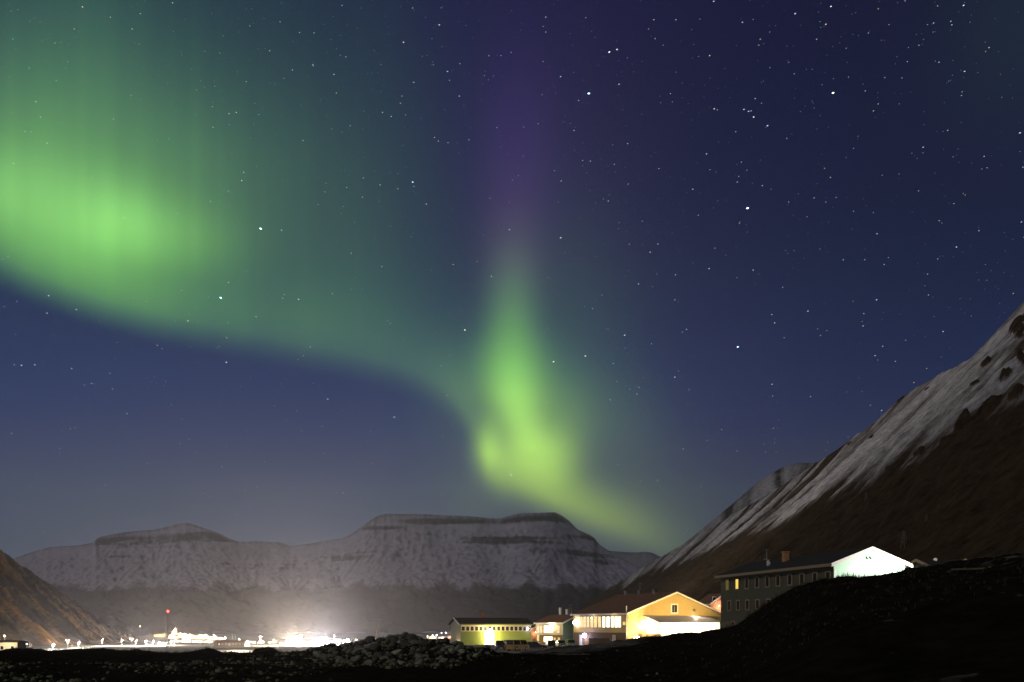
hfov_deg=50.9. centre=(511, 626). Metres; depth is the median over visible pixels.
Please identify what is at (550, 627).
window
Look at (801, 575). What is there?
window
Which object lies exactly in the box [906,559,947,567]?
house
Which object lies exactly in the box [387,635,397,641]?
boulder
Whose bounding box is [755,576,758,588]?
window
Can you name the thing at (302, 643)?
town house
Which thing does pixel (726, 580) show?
window
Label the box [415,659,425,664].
boulder
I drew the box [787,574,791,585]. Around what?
window
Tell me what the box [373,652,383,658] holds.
boulder
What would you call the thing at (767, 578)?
window
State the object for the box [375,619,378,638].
power pole
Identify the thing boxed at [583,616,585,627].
window
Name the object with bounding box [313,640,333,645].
town house
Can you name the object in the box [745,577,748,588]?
window
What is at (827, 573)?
window
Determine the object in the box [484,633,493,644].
door
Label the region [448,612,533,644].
green garage
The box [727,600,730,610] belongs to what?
window
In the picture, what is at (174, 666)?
rubble
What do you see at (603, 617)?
window
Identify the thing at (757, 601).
window
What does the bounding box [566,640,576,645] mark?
parked car
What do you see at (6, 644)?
valley shed
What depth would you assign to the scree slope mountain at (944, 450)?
473.02 m
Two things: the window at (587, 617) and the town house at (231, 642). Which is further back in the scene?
the town house at (231, 642)
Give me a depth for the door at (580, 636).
235.25 m
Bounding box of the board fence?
[588,638,609,644]
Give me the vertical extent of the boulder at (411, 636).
0.558 m
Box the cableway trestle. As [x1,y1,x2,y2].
[900,531,906,548]
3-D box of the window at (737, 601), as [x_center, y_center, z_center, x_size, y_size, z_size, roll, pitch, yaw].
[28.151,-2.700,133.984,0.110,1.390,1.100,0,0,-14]
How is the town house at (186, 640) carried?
on the ground at (964, 634)
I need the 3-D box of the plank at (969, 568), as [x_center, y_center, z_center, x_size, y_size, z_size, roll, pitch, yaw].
[15.524,-1.963,36.018,1.500,0.090,0.260,0,0,29]
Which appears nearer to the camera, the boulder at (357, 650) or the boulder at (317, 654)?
the boulder at (357, 650)
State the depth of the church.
1710.59 m
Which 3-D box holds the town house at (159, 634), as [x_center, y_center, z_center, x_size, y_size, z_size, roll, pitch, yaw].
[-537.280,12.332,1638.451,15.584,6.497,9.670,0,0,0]
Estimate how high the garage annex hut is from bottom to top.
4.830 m
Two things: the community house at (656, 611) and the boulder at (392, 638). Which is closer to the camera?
the boulder at (392, 638)
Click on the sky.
(288, 272)
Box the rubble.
[0,637,657,681]
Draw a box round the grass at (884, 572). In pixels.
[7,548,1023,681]
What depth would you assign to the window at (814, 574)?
115.75 m
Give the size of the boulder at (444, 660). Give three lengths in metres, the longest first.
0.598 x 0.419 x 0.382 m
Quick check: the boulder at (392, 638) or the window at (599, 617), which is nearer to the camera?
the boulder at (392, 638)
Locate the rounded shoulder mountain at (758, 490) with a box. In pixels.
[687,463,814,541]
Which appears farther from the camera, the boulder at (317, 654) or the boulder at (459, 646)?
the boulder at (317, 654)
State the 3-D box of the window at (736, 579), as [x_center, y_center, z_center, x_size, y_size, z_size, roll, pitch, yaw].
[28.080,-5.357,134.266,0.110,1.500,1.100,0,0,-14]
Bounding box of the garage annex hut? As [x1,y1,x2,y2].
[531,626,535,641]
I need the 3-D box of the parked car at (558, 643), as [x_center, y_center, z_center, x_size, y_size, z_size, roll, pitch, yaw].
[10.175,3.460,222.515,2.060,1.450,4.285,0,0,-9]
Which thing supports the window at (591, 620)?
in the community house at (656, 611)
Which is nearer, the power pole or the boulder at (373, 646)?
the boulder at (373, 646)
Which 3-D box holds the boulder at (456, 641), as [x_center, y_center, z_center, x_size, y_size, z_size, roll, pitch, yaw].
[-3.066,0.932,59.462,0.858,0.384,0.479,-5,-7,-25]
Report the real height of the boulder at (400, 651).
0.384 m
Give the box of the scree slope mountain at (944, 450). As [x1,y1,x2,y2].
[578,302,1023,610]
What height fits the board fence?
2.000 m
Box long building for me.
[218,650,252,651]
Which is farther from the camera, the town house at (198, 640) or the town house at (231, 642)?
the town house at (198, 640)
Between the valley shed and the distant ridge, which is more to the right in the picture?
the distant ridge
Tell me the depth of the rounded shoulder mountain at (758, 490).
3471.25 m
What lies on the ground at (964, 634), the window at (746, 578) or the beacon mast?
the beacon mast
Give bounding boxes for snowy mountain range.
[14,512,640,632]
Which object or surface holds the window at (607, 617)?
in the community house at (656, 611)
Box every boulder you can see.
[313,651,322,657]
[328,647,335,652]
[335,657,346,663]
[350,655,361,660]
[352,647,364,652]
[356,640,364,645]
[363,636,374,641]
[364,659,373,664]
[370,643,379,649]
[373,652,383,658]
[375,637,384,642]
[384,652,393,657]
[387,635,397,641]
[388,660,397,663]
[389,641,397,647]
[391,649,404,654]
[406,633,417,639]
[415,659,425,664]
[416,653,424,657]
[417,638,426,642]
[422,643,433,647]
[439,657,447,662]
[450,640,463,644]
[454,644,464,650]
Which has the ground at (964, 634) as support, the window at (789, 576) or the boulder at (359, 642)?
the boulder at (359, 642)
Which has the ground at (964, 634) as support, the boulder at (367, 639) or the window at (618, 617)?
the boulder at (367, 639)
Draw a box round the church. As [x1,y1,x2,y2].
[172,626,181,634]
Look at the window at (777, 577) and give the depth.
123.70 m
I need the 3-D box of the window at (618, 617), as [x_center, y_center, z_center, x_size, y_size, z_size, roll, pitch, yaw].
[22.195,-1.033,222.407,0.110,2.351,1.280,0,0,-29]
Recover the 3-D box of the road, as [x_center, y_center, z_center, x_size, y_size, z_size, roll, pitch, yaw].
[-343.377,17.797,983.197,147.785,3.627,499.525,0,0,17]
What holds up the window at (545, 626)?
in the two storey house at (560, 627)
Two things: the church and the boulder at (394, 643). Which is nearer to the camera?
the boulder at (394, 643)
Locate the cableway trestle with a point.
(904, 539)
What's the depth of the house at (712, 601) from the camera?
280.91 m
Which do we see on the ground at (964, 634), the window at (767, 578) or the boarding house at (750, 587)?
the boarding house at (750, 587)
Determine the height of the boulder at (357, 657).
0.530 m
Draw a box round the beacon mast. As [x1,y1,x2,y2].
[165,610,169,651]
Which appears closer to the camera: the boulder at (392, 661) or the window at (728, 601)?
the boulder at (392, 661)
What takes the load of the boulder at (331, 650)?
on the ground at (964, 634)
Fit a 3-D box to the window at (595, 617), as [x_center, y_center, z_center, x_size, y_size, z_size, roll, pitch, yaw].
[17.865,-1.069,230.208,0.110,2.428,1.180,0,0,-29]
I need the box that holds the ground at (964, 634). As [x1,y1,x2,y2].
[0,553,1023,681]
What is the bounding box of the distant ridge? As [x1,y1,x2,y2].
[610,551,659,567]
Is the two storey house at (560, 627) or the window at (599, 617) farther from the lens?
the two storey house at (560, 627)
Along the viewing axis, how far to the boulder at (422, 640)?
56.48 m
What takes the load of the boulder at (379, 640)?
on the ground at (964, 634)
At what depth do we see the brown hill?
1367.48 m
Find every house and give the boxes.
[153,633,165,636]
[182,639,191,641]
[193,639,202,642]
[203,639,213,642]
[213,640,248,645]
[279,640,311,646]
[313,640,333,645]
[533,604,572,645]
[570,589,720,645]
[698,593,720,611]
[714,546,912,627]
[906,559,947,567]
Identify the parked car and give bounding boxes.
[495,641,505,649]
[527,642,546,648]
[555,640,566,646]
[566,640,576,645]
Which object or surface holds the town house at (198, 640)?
on the ground at (964, 634)
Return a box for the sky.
[0,0,1023,558]
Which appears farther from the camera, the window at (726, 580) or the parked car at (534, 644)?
the parked car at (534, 644)
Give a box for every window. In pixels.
[544,625,547,632]
[548,625,552,632]
[580,616,582,627]
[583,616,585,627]
[586,616,589,627]
[590,616,592,627]
[594,616,596,627]
[598,616,600,627]
[602,616,605,627]
[606,616,609,627]
[611,616,614,627]
[617,616,620,627]
[671,604,677,613]
[725,579,728,590]
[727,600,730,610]
[735,578,738,589]
[736,600,739,610]
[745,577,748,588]
[745,599,749,609]
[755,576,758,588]
[755,599,759,609]
[765,575,769,587]
[775,574,780,586]
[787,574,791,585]
[799,573,804,584]
[812,571,817,581]
[825,570,830,578]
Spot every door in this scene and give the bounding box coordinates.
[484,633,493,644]
[579,635,581,644]
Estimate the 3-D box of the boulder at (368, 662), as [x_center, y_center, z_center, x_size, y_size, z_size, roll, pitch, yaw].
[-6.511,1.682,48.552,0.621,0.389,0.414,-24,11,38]
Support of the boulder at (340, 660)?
on the ground at (964, 634)
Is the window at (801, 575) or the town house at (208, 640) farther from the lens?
the town house at (208, 640)
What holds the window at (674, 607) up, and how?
in the community house at (656, 611)
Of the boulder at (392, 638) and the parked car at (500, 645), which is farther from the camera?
the parked car at (500, 645)
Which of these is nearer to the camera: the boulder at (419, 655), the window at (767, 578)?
the boulder at (419, 655)
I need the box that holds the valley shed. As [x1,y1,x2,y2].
[0,640,27,649]
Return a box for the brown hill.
[0,550,147,645]
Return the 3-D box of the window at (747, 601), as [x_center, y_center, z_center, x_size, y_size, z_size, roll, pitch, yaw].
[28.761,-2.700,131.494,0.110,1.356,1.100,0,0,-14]
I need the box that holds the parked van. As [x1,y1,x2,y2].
[505,640,529,650]
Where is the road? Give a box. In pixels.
[44,644,312,649]
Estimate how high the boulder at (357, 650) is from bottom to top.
0.437 m
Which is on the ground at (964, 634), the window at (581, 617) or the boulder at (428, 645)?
the boulder at (428, 645)
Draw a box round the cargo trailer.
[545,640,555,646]
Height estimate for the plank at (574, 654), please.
0.090 m
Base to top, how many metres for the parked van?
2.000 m

